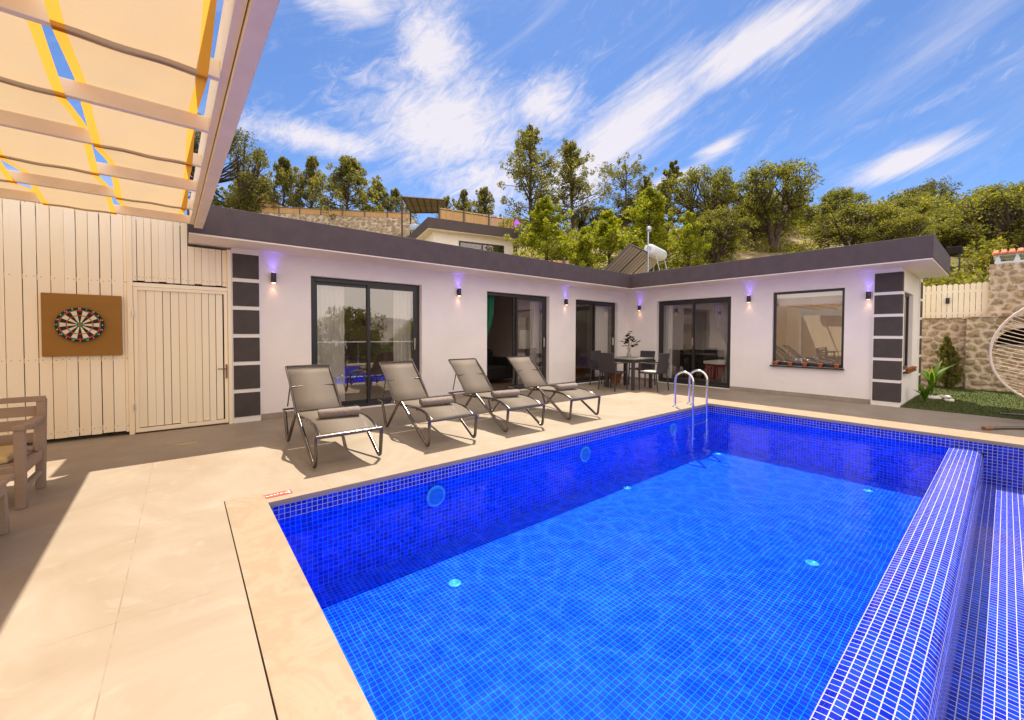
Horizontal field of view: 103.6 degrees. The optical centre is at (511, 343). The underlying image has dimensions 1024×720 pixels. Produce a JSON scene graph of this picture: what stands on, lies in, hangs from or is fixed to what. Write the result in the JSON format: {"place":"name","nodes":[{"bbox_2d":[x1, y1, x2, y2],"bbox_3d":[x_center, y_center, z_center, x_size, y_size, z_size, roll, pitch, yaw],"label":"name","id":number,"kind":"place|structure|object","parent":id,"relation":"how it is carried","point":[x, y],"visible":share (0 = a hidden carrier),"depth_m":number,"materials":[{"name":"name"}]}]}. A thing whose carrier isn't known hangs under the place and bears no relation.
{"place":"outdoors","nodes":[
{"label":"outdoors","id":0,"kind":"place"},
{"bbox_2d":[0,379,1023,719],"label":"deck","id":1,"kind":"structure","parent":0,"point":[122,593],"depth_m":2.56,"materials":[{"name":"tile"}]},
{"bbox_2d":[0,473,14,534],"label":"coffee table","id":2,"kind":"object","parent":1,"relation":"on","point":[4,512],"visible":1,"depth_m":2.59,"materials":[{"name":"brown wood"}]},
{"bbox_2d":[0,396,46,509],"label":"garden bench","id":3,"kind":"object","parent":1,"relation":"on","point":[22,462],"visible":1,"depth_m":3.29,"materials":[{"name":"brown wood"}]},
{"bbox_2d":[0,445,12,463],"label":"bench cushion","id":4,"kind":"object","parent":3,"relation":"on","point":[6,453],"visible":0.51,"depth_m":3.01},
{"bbox_2d":[0,198,232,440],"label":"plank fence","id":5,"kind":"object","parent":1,"relation":"on","point":[47,249],"visible":0.74,"depth_m":4.91,"materials":[{"name":"paint"}]},
{"bbox_2d":[41,292,122,356],"bbox_3d":[-5.188,-0.224,4.881,0.672,0.743,0.038,-1,2,-39],"label":"cork panel","id":6,"kind":"object","parent":5,"relation":"attached to","point":[108,339],"visible":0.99,"depth_m":4.86,"materials":[{"name":"wood"}]},
{"bbox_2d":[54,308,103,341],"bbox_3d":[-5.182,-0.226,4.837,0.410,0.410,0.036,-1,2,-39],"label":"dartboard","id":7,"kind":"object","parent":6,"relation":"attached to","point":[79,324],"visible":1,"depth_m":4.82,"materials":[{"name":"multicoloured paint"}]},
{"bbox_2d":[132,286,228,432],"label":"plank gate","id":8,"kind":"structure","parent":5,"relation":"attached to","point":[198,334],"depth_m":5.46,"materials":[{"name":"paint"}]},
{"bbox_2d":[0,0,279,228],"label":"pergola","id":9,"kind":"object","parent":1,"relation":"on","point":[142,71],"visible":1,"depth_m":2.33,"materials":[{"name":"paint"}]},
{"bbox_2d":[264,490,292,498],"bbox_3d":[-1.902,1.217,3.255,0.220,0.006,0.085,-1,2,-39],"label":"red mark","id":10,"kind":"object","parent":1,"relation":"on","point":[281,493],"visible":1,"depth_m":3.25,"materials":[{"name":"paint"}]},
{"bbox_2d":[225,493,376,719],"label":"pool coping","id":11,"kind":"object","parent":1,"relation":"on","point":[309,674],"visible":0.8,"depth_m":1.76,"materials":[{"name":"stone"}]},
{"bbox_2d":[282,364,382,468],"bbox_3d":[-2.125,0.730,4.614,0.665,0.879,1.694,-1,2,-40],"label":"sun lounger","id":12,"kind":"object","parent":1,"relation":"on","point":[313,389],"visible":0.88,"depth_m":4.78,"materials":[{"name":"fabric"}]},
{"bbox_2d":[318,405,359,417],"bbox_3d":[-1.848,0.731,4.318,0.419,0.094,0.127,-1,2,-31],"label":"rolled towel","id":13,"kind":"object","parent":12,"relation":"on","point":[337,411],"visible":1,"depth_m":4.28,"materials":[{"name":"fabric"}]},
{"bbox_2d":[378,361,477,446],"bbox_3d":[-1.199,0.716,5.361,0.665,0.879,1.694,-1,2,-39],"label":"sun lounger","id":14,"kind":"object","parent":1,"relation":"on","point":[405,383],"visible":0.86,"depth_m":5.54,"materials":[{"name":"fabric"}]},
{"bbox_2d":[419,396,452,405],"bbox_3d":[-0.946,0.717,5.047,0.419,0.094,0.127,-1,2,-34],"label":"rolled towel","id":15,"kind":"object","parent":14,"relation":"on","point":[428,401],"visible":1,"depth_m":5.00,"materials":[{"name":"fabric"}]},
{"bbox_2d":[448,358,544,431],"bbox_3d":[-0.313,0.703,6.057,0.665,0.879,1.694,-1,2,-38],"label":"sun lounger","id":16,"kind":"object","parent":1,"relation":"on","point":[472,378],"visible":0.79,"depth_m":6.27,"materials":[{"name":"fabric"}]},
{"bbox_2d":[491,389,519,397],"bbox_3d":[-0.092,0.704,5.717,0.419,0.094,0.127,-1,1,-29],"label":"rolled towel","id":17,"kind":"object","parent":16,"relation":"on","point":[504,393],"visible":1,"depth_m":5.67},
{"bbox_2d":[507,356,600,419],"bbox_3d":[0.627,0.688,6.823,0.665,0.879,1.694,-1,2,-38],"label":"sun lounger","id":18,"kind":"object","parent":1,"relation":"on","point":[526,368],"visible":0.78,"depth_m":7.04,"materials":[{"name":"fabric"}]},
{"bbox_2d":[554,383,577,389],"bbox_3d":[0.873,0.689,6.503,0.419,0.094,0.127,-1,2,-33],"label":"rolled towel","id":19,"kind":"object","parent":18,"relation":"on","point":[563,386],"visible":1,"depth_m":6.44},
{"bbox_2d":[187,205,950,422],"bbox_3d":[0.699,-0.374,9.312,12.745,2.927,12.034,-1,2,-39],"label":"villa","id":20,"kind":"object","parent":1,"relation":"on","point":[872,346],"visible":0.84,"depth_m":8.10,"materials":[{"name":"paint"}]},
{"bbox_2d":[317,285,344,400],"bbox_3d":[-3.150,-0.093,6.936,0.520,2.390,0.070,-1,2,-39],"label":"curtain","id":21,"kind":"object","parent":20,"relation":"hanging from","point":[330,327],"visible":0.55,"depth_m":6.97,"materials":[{"name":"fabric"}]},
{"bbox_2d":[311,276,418,406],"bbox_3d":[-2.563,0.002,7.224,1.948,2.227,0.100,-1,2,-39],"label":"sliding door","id":22,"kind":"structure","parent":20,"relation":"in","point":[315,281],"depth_m":7.20,"materials":[{"name":"black metal"}]},
{"bbox_2d":[393,290,410,360],"bbox_3d":[-2.112,-0.109,7.784,0.360,2.390,0.068,-1,2,-39],"label":"curtain","id":23,"kind":"object","parent":20,"relation":"hanging from","point":[402,324],"visible":0.55,"depth_m":7.79,"materials":[{"name":"fabric"}]},
{"bbox_2d":[487,295,493,335],"bbox_3d":[-0.546,-0.133,9.059,0.360,2.390,0.059,-1,2,-39],"label":"curtain","id":24,"kind":"object","parent":20,"relation":"hanging from","point":[490,304],"visible":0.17,"depth_m":9.07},
{"bbox_2d":[487,349,511,379],"bbox_3d":[-0.748,0.551,10.824,1.280,0.760,0.900,-1,2,-39],"label":"sofa","id":25,"kind":"object","parent":20,"relation":"on","point":[499,367],"visible":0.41,"depth_m":10.81,"materials":[{"name":"black fabric"}]},
{"bbox_2d":[487,292,546,389],"bbox_3d":[0.111,-0.037,9.403,1.878,2.222,0.100,-1,2,-39],"label":"sliding door","id":26,"kind":"structure","parent":20,"relation":"in","point":[516,297],"depth_m":9.48,"materials":[{"name":"black metal"}]},
{"bbox_2d":[519,330,529,382],"bbox_3d":[0.370,0.341,10.762,0.370,1.410,0.370,-1,2,-39],"label":"floor lamp","id":27,"kind":"object","parent":20,"relation":"on","point":[524,340],"visible":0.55,"depth_m":10.59,"materials":[{"name":"fabric"}]},
{"bbox_2d":[530,301,541,372],"bbox_3d":[0.598,-0.151,9.990,0.390,2.390,0.070,-1,2,-39],"label":"curtain","id":28,"kind":"object","parent":20,"relation":"hanging from","point":[534,330],"visible":0.55,"depth_m":9.95,"materials":[{"name":"fabric"}]},
{"bbox_2d":[575,300,614,382],"bbox_3d":[2.278,-0.066,11.168,1.798,2.212,0.100,-1,2,-39],"label":"sliding door","id":29,"kind":"structure","parent":20,"relation":"in","point":[578,302],"depth_m":11.20,"materials":[{"name":"black metal"}]},
{"bbox_2d":[595,306,607,376],"bbox_3d":[2.583,-0.182,11.607,0.570,2.390,0.070,-1,2,-39],"label":"curtain","id":30,"kind":"object","parent":20,"relation":"hanging from","point":[601,328],"visible":0.57,"depth_m":11.57,"materials":[{"name":"fabric"}]},
{"bbox_2d":[604,226,666,273],"bbox_3d":[4.362,-2.984,14.521,2.006,2.310,3.020,1,2,39],"label":"solar water heater","id":31,"kind":"object","parent":20,"relation":"on","point":[631,259],"visible":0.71,"depth_m":14.18,"materials":[{"name":"metal"}]},
{"bbox_2d":[663,305,672,377],"bbox_3d":[4.302,-0.166,11.141,0.068,2.390,0.280,-1,2,-39],"label":"curtain","id":32,"kind":"object","parent":20,"relation":"hanging from","point":[668,331],"visible":0.66,"depth_m":11.11,"materials":[{"name":"fabric"}]},
{"bbox_2d":[658,297,730,388],"bbox_3d":[4.688,-0.042,10.430,0.100,2.212,1.933,-1,2,-39],"label":"sliding door","id":33,"kind":"structure","parent":20,"relation":"in","point":[721,299],"depth_m":10.40,"materials":[{"name":"black metal"}]},
{"bbox_2d":[712,302,727,382],"bbox_3d":[5.217,-0.138,10.017,0.060,2.390,0.500,-1,2,-39],"label":"curtain","id":34,"kind":"object","parent":20,"relation":"hanging from","point":[720,313],"visible":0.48,"depth_m":9.99,"materials":[{"name":"fabric"}]},
{"bbox_2d":[769,288,844,369],"bbox_3d":[6.172,-0.304,8.449,0.195,1.627,1.290,-1,2,-39],"label":"window","id":35,"kind":"structure","parent":20,"relation":"in","point":[780,364],"depth_m":8.45,"materials":[{"name":"black metal"}]},
{"bbox_2d":[779,291,842,305],"bbox_3d":[6.322,-0.947,8.555,0.025,0.250,1.130,-1,2,-39],"label":"window blind","id":36,"kind":"object","parent":20,"relation":"attached to","point":[835,297],"depth_m":8.52,"materials":[{"name":"fabric"}]},
{"bbox_2d":[903,294,916,373],"bbox_3d":[7.743,-0.217,7.909,1.140,1.537,0.195,-1,2,-39],"label":"window","id":37,"kind":"structure","parent":20,"relation":"in","point":[906,303],"depth_m":8.20,"materials":[{"name":"black metal"}]},
{"bbox_2d":[589,351,616,386],"bbox_3d":[2.353,0.630,10.425,0.514,0.882,0.525,-1,2,-39],"label":"dining chair","id":38,"kind":"object","parent":1,"relation":"on","point":[594,360],"visible":0.5,"depth_m":10.48,"materials":[{"name":"wicker"}]},
{"bbox_2d":[598,353,627,391],"bbox_3d":[2.384,0.651,9.547,0.525,0.882,0.514,-1,2,-39],"label":"dining chair","id":39,"kind":"object","parent":1,"relation":"on","point":[607,363],"visible":1,"depth_m":9.42,"materials":[{"name":"wicker"}]},
{"bbox_2d":[605,356,653,390],"bbox_3d":[2.888,0.709,9.959,0.840,0.745,0.840,-1,2,-39],"label":"dining table","id":40,"kind":"object","parent":1,"relation":"on","point":[632,360],"visible":0.73,"depth_m":9.74,"materials":[{"name":"grey stone"}]},
{"bbox_2d":[620,331,639,357],"bbox_3d":[2.858,0.013,9.831,0.347,0.651,0.543,-5,6,-77],"label":"table plant","id":41,"kind":"object","parent":40,"relation":"on","point":[629,352],"visible":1,"depth_m":9.80,"materials":[{"name":"green plant"}]},
{"bbox_2d":[628,351,655,386],"bbox_3d":[3.391,0.632,10.496,0.525,0.882,0.514,-1,2,-39],"label":"dining chair","id":42,"kind":"object","parent":1,"relation":"on","point":[646,354],"visible":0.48,"depth_m":10.52,"materials":[{"name":"wicker"}]},
{"bbox_2d":[268,399,1023,505],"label":"pool edging","id":43,"kind":"object","parent":1,"relation":"on","point":[994,437],"visible":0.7,"depth_m":5.60,"materials":[{"name":"stone"}]},
{"bbox_2d":[271,406,1023,719],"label":"pool basin","id":44,"kind":"object","parent":1,"relation":"in","point":[681,579],"visible":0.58,"depth_m":3.48,"materials":[{"name":"tile"}]},
{"bbox_2d":[426,485,444,506],"bbox_3d":[-0.757,1.516,4.013,0.210,0.210,0.035,-1,2,-39],"label":"pool light","id":45,"kind":"object","parent":44,"relation":"attached to","point":[435,496],"visible":1,"depth_m":4.00,"materials":[{"name":"plastic"}]},
{"bbox_2d":[448,579,460,587],"bbox_3d":[-0.487,2.034,3.423,0.110,0.013,0.110,-1,2,-39],"label":"floor inlet","id":46,"kind":"object","parent":44,"relation":"on","point":[454,583],"visible":1,"depth_m":3.42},
{"bbox_2d":[579,446,590,461],"bbox_3d":[0.988,1.489,5.434,0.210,0.210,0.035,-1,2,-39],"label":"pool light","id":47,"kind":"object","parent":44,"relation":"attached to","point":[584,454],"visible":1,"depth_m":5.41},
{"bbox_2d":[270,405,1023,507],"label":"pool edge band","id":48,"kind":"object","parent":44,"relation":"attached to","point":[606,429],"visible":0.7,"depth_m":4.96,"materials":[{"name":"blue tile"}]},
{"bbox_2d":[809,447,983,719],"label":"overflow wall","id":49,"kind":"structure","parent":44,"relation":"on","point":[897,660],"depth_m":2.10,"materials":[{"name":"tile"}]},
{"bbox_2d":[639,353,669,392],"bbox_3d":[3.332,0.656,9.429,0.514,0.882,0.525,-1,2,-39],"label":"dining chair","id":50,"kind":"object","parent":1,"relation":"on","point":[662,363],"visible":0.95,"depth_m":9.29,"materials":[{"name":"wicker"}]},
{"bbox_2d":[672,369,707,446],"bbox_3d":[3.262,1.140,7.355,0.610,1.326,0.415,-1,2,-39],"label":"pool ladder","id":51,"kind":"object","parent":1,"relation":"attached to","point":[693,424],"visible":1,"depth_m":7.30,"materials":[{"name":"metal"}]},
{"bbox_2d":[920,317,966,387],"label":"stone wall","id":52,"kind":"structure","parent":1,"relation":"on","point":[935,331],"depth_m":10.39,"materials":[{"name":"stone"}]},
{"bbox_2d":[922,282,988,317],"bbox_3d":[10.833,-1.119,10.946,0.050,0.873,2.724,-1,2,-39],"label":"picket fence","id":53,"kind":"object","parent":52,"relation":"on","point":[929,293],"visible":0.34,"depth_m":10.29,"materials":[{"name":"beige wood"}]},
{"bbox_2d":[981,308,1023,429],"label":"egg chair","id":54,"kind":"object","parent":1,"relation":"on","point":[994,337],"visible":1,"depth_m":6.15,"materials":[{"name":"wicker"}]},
{"bbox_2d":[0,0,1023,230],"label":"sky","id":55,"kind":"structure","parent":0,"point":[429,97],"materials":[{"name":"blue"}]},
{"bbox_2d":[230,226,1023,712],"bbox_3d":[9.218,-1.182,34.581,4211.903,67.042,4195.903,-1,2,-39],"label":"ground","id":56,"kind":"structure","parent":0,"point":[748,254],"depth_m":28.88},
{"bbox_2d":[188,112,277,213],"bbox_3d":[-21.691,-11.225,29.441,8.066,10.496,8.410,1,2,33],"label":"pine tree","id":57,"kind":"object","parent":56,"relation":"on","point":[245,197],"visible":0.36,"depth_m":29.65,"materials":[{"name":"green plant"}]},
{"bbox_2d":[258,155,308,209],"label":"pine tree","id":58,"kind":"object","parent":56,"relation":"on","point":[283,178],"visible":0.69,"depth_m":40.63,"materials":[{"name":"green plant"}]},
{"bbox_2d":[284,155,343,208],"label":"pine tree","id":59,"kind":"object","parent":56,"relation":"on","point":[311,165],"visible":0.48,"depth_m":41.73,"materials":[{"name":"green plant"}]},
{"bbox_2d":[262,213,416,236],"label":"retaining wall","id":60,"kind":"structure","parent":56,"relation":"on","point":[390,226],"depth_m":37.56,"materials":[{"name":"stone"}]},
{"bbox_2d":[258,197,409,218],"bbox_3d":[-17.255,-12.984,38.421,16.104,3.312,0.116,0,1,11],"label":"bamboo fence","id":61,"kind":"object","parent":60,"relation":"on","point":[278,209],"visible":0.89,"depth_m":38.52,"materials":[{"name":"wood"}]},
{"bbox_2d":[304,155,384,219],"bbox_3d":[-15.621,-14.346,39.682,8.098,8.878,7.735,1,1,25],"label":"pine tree","id":62,"kind":"object","parent":56,"relation":"on","point":[349,169],"visible":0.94,"depth_m":39.48,"materials":[{"name":"green plant"}]},
{"bbox_2d":[355,181,396,211],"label":"pine tree","id":63,"kind":"object","parent":56,"relation":"on","point":[384,194],"visible":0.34,"depth_m":42.60,"materials":[{"name":"green plant"}]},
{"bbox_2d":[376,187,408,215],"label":"pine tree","id":64,"kind":"object","parent":56,"relation":"on","point":[395,192],"visible":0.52,"depth_m":43.92,"materials":[{"name":"green plant"}]},
{"bbox_2d":[401,196,444,236],"bbox_3d":[-7.277,-9.556,34.039,3.624,5.110,2.110,0,1,0],"label":"hill shelter","id":65,"kind":"object","parent":56,"relation":"on","point":[421,205],"visible":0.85,"depth_m":33.73,"materials":[{"name":"brown wood"}]},
{"bbox_2d":[448,188,478,218],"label":"pine tree","id":66,"kind":"object","parent":56,"relation":"on","point":[464,200],"visible":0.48,"depth_m":46.78,"materials":[{"name":"green plant"}]},
{"bbox_2d":[407,217,528,254],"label":"house","id":67,"kind":"structure","parent":56,"relation":"on","point":[471,235],"depth_m":23.47,"materials":[{"name":"paint"}]},
{"bbox_2d":[459,241,503,252],"bbox_3d":[-1.783,-5.114,23.991,2.900,1.720,0.034,0,1,-27],"label":"window","id":68,"kind":"structure","parent":67,"relation":"in","point":[482,246],"depth_m":24.01,"materials":[{"name":"grey glass"}]},
{"bbox_2d":[439,206,515,228],"bbox_3d":[-2.577,-8.783,29.386,5.874,2.796,0.116,0,1,12],"label":"bamboo fence","id":69,"kind":"object","parent":56,"relation":"on","point":[460,215],"visible":0.52,"depth_m":29.52,"materials":[{"name":"wood"}]},
{"bbox_2d":[465,186,501,223],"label":"pine tree","id":70,"kind":"object","parent":56,"relation":"on","point":[484,195],"visible":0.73,"depth_m":47.53,"materials":[{"name":"green plant"}]},
{"bbox_2d":[498,215,519,253],"bbox_3d":[-0.778,-6.731,26.853,2.433,3.750,2.387,1,2,41],"label":"bush","id":71,"kind":"object","parent":56,"relation":"on","point":[507,222],"visible":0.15,"depth_m":26.94,"materials":[{"name":"green plant"}]},
{"bbox_2d":[488,122,590,232],"bbox_3d":[3.059,-16.296,40.710,10.446,10.918,8.361,-1,2,-31],"label":"pine tree","id":72,"kind":"object","parent":56,"relation":"on","point":[530,136],"visible":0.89,"depth_m":39.58,"materials":[{"name":"green plant"}]},
{"bbox_2d":[503,194,598,263],"bbox_3d":[2.401,-5.972,23.051,5.088,5.117,4.550,1,1,17],"label":"young pine","id":73,"kind":"object","parent":56,"relation":"on","point":[541,214],"visible":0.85,"depth_m":22.67,"materials":[{"name":"green plant"}]},
{"bbox_2d":[534,138,612,229],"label":"pine tree","id":74,"kind":"object","parent":56,"relation":"on","point":[573,160],"visible":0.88,"depth_m":40.01,"materials":[{"name":"green plant"}]},
{"bbox_2d":[565,227,606,268],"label":"young pine","id":75,"kind":"object","parent":56,"relation":"on","point":[581,258],"visible":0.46,"depth_m":21.82,"materials":[{"name":"green plant"}]},
{"bbox_2d":[565,205,619,230],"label":"oak tree","id":76,"kind":"object","parent":56,"relation":"on","point":[581,220],"visible":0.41,"depth_m":43.30,"materials":[{"name":"green plant"}]},
{"bbox_2d":[581,209,645,267],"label":"young pine","id":77,"kind":"object","parent":56,"relation":"on","point":[607,237],"visible":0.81,"depth_m":22.45,"materials":[{"name":"green plant"}]},
{"bbox_2d":[584,152,664,226],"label":"pine tree","id":78,"kind":"object","parent":56,"relation":"on","point":[616,175],"visible":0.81,"depth_m":41.52,"materials":[{"name":"green plant"}]},
{"bbox_2d":[230,180,1023,246],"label":"wood","id":79,"kind":"object","parent":56,"relation":"on","point":[922,195],"visible":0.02,"depth_m":36.39,"materials":[{"name":"green plant"}]},
{"bbox_2d":[604,195,671,228],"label":"oak tree","id":80,"kind":"object","parent":56,"relation":"on","point":[631,203],"visible":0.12,"depth_m":43.48,"materials":[{"name":"green plant"}]},
{"bbox_2d":[631,175,658,224],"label":"pine tree","id":81,"kind":"object","parent":56,"relation":"on","point":[646,179],"visible":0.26,"depth_m":37.81,"materials":[{"name":"green plant"}]},
{"bbox_2d":[617,185,693,271],"bbox_3d":[8.382,-6.710,24.146,4.469,5.509,4.767,1,1,15],"label":"young pine","id":82,"kind":"object","parent":56,"relation":"on","point":[649,199],"visible":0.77,"depth_m":23.70,"materials":[{"name":"green plant"}]},
{"bbox_2d":[644,159,685,232],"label":"pine tree","id":83,"kind":"object","parent":56,"relation":"on","point":[673,170],"visible":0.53,"depth_m":35.36,"materials":[{"name":"green plant"}]},
{"bbox_2d":[662,210,714,266],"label":"young pine","id":84,"kind":"object","parent":56,"relation":"on","point":[686,218],"visible":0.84,"depth_m":23.68,"materials":[{"name":"green plant"}]},
{"bbox_2d":[662,164,741,229],"bbox_3d":[13.932,-9.755,29.299,5.013,6.734,5.146,1,2,39],"label":"oak tree","id":85,"kind":"object","parent":56,"relation":"on","point":[713,195],"visible":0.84,"depth_m":28.30,"materials":[{"name":"green plant"}]},
{"bbox_2d":[392,219,1023,317],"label":"scrub","id":86,"kind":"object","parent":56,"relation":"on","point":[959,277],"visible":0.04,"depth_m":25.57,"materials":[{"name":"green plant"}]},
{"bbox_2d":[687,204,759,262],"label":"oak tree","id":87,"kind":"object","parent":56,"relation":"on","point":[724,228],"visible":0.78,"depth_m":24.57,"materials":[{"name":"green plant"}]},
{"bbox_2d":[728,205,782,240],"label":"oak tree","id":88,"kind":"object","parent":56,"relation":"on","point":[753,233],"visible":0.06,"depth_m":32.77,"materials":[{"name":"green plant"}]},
{"bbox_2d":[726,158,824,252],"bbox_3d":[18.597,-9.384,28.149,6.060,6.634,5.956,0,1,-23],"label":"oak tree","id":89,"kind":"object","parent":56,"relation":"on","point":[760,203],"visible":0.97,"depth_m":27.46,"materials":[{"name":"green plant"}]},
{"bbox_2d":[796,186,873,228],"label":"oak tree","id":90,"kind":"object","parent":56,"relation":"on","point":[833,197],"visible":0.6,"depth_m":33.06,"materials":[{"name":"green plant"}]},
{"bbox_2d":[806,200,903,248],"bbox_3d":[23.015,-7.496,27.331,5.340,4.208,5.433,1,2,40],"label":"oak tree","id":91,"kind":"object","parent":56,"relation":"on","point":[868,213],"visible":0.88,"depth_m":26.91,"materials":[{"name":"green plant"}]},
{"bbox_2d":[858,212,940,242],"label":"oak tree","id":92,"kind":"object","parent":56,"relation":"on","point":[914,225],"visible":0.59,"depth_m":23.75,"materials":[{"name":"green plant"}]},
{"bbox_2d":[856,197,953,234],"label":"oak tree","id":93,"kind":"object","parent":56,"relation":"on","point":[924,205],"visible":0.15,"depth_m":31.61,"materials":[{"name":"green plant"}]},
{"bbox_2d":[865,207,966,241],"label":"oak tree","id":94,"kind":"object","parent":56,"relation":"on","point":[938,219],"visible":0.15,"depth_m":28.51,"materials":[{"name":"green plant"}]},
{"bbox_2d":[889,175,961,201],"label":"oak tree","id":95,"kind":"object","parent":56,"relation":"on","point":[932,186],"visible":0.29,"depth_m":42.96,"materials":[{"name":"green plant"}]},
{"bbox_2d":[919,220,984,256],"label":"oak tree","id":96,"kind":"object","parent":56,"relation":"on","point":[943,238],"visible":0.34,"depth_m":26.06,"materials":[{"name":"green plant"}]},
{"bbox_2d":[946,246,962,268],"bbox_3d":[24.085,-4.489,21.969,0.600,1.520,0.600,-1,2,-39],"label":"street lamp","id":97,"kind":"object","parent":56,"relation":"on","point":[955,250],"visible":0.71,"depth_m":21.72,"materials":[{"name":"black metal"}]},
{"bbox_2d":[929,180,1023,226],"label":"oak tree","id":98,"kind":"object","parent":56,"relation":"on","point":[981,188],"visible":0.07,"depth_m":30.16,"materials":[{"name":"green plant"}]},
{"bbox_2d":[940,182,1023,252],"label":"oak tree","id":99,"kind":"object","parent":56,"relation":"on","point":[1003,205],"visible":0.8,"depth_m":24.60,"materials":[{"name":"green plant"}]},
{"bbox_2d":[962,236,1023,277],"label":"bush","id":100,"kind":"object","parent":56,"relation":"on","point":[982,263],"visible":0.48,"depth_m":21.01,"materials":[{"name":"green plant"}]},
{"bbox_2d":[680,349,723,379],"bbox_3d":[5.752,0.608,12.252,0.520,0.840,1.100,-1,2,-39],"label":"cabinet","id":101,"kind":"object","parent":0,"point":[701,356],"visible":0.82,"depth_m":12.09,"materials":[{"name":"black fabric"}]},
{"bbox_2d":[703,360,725,380],"bbox_3d":[5.890,0.768,10.756,0.740,0.590,1.240,-1,2,-39],"label":"red couch","id":102,"kind":"object","parent":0,"point":[714,369],"visible":0.41,"depth_m":10.78,"materials":[{"name":"fabric"}]},
{"bbox_2d":[900,386,1023,419],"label":"lawn","id":103,"kind":"structure","parent":0,"point":[942,409],"depth_m":7.58,"materials":[{"name":"plant"}]},
{"bbox_2d":[915,383,937,401],"bbox_3d":[7.976,0.951,7.778,0.187,0.388,0.380,-1,2,-39],"label":"leafy plant","id":104,"kind":"object","parent":103,"relation":"on","point":[924,392],"visible":1,"depth_m":7.76,"materials":[{"name":"green plant"}]},
{"bbox_2d":[921,361,954,393],"bbox_3d":[9.283,0.737,8.944,0.724,0.771,0.516,0,1,-2],"label":"leafy plant","id":105,"kind":"object","parent":103,"relation":"on","point":[932,377],"visible":0.85,"depth_m":8.86,"materials":[{"name":"green plant"}]},
{"bbox_2d":[929,335,965,388],"bbox_3d":[10.639,0.590,9.826,0.612,1.615,0.604,0,1,-3],"label":"conifer shrub","id":106,"kind":"object","parent":103,"relation":"on","point":[947,352],"visible":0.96,"depth_m":9.75,"materials":[{"name":"green plant"}]},
{"bbox_2d":[965,248,1023,392],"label":"stone oven","id":107,"kind":"object","parent":103,"relation":"on","point":[1006,292],"visible":0.94,"depth_m":9.52,"materials":[{"name":"beige stone"}]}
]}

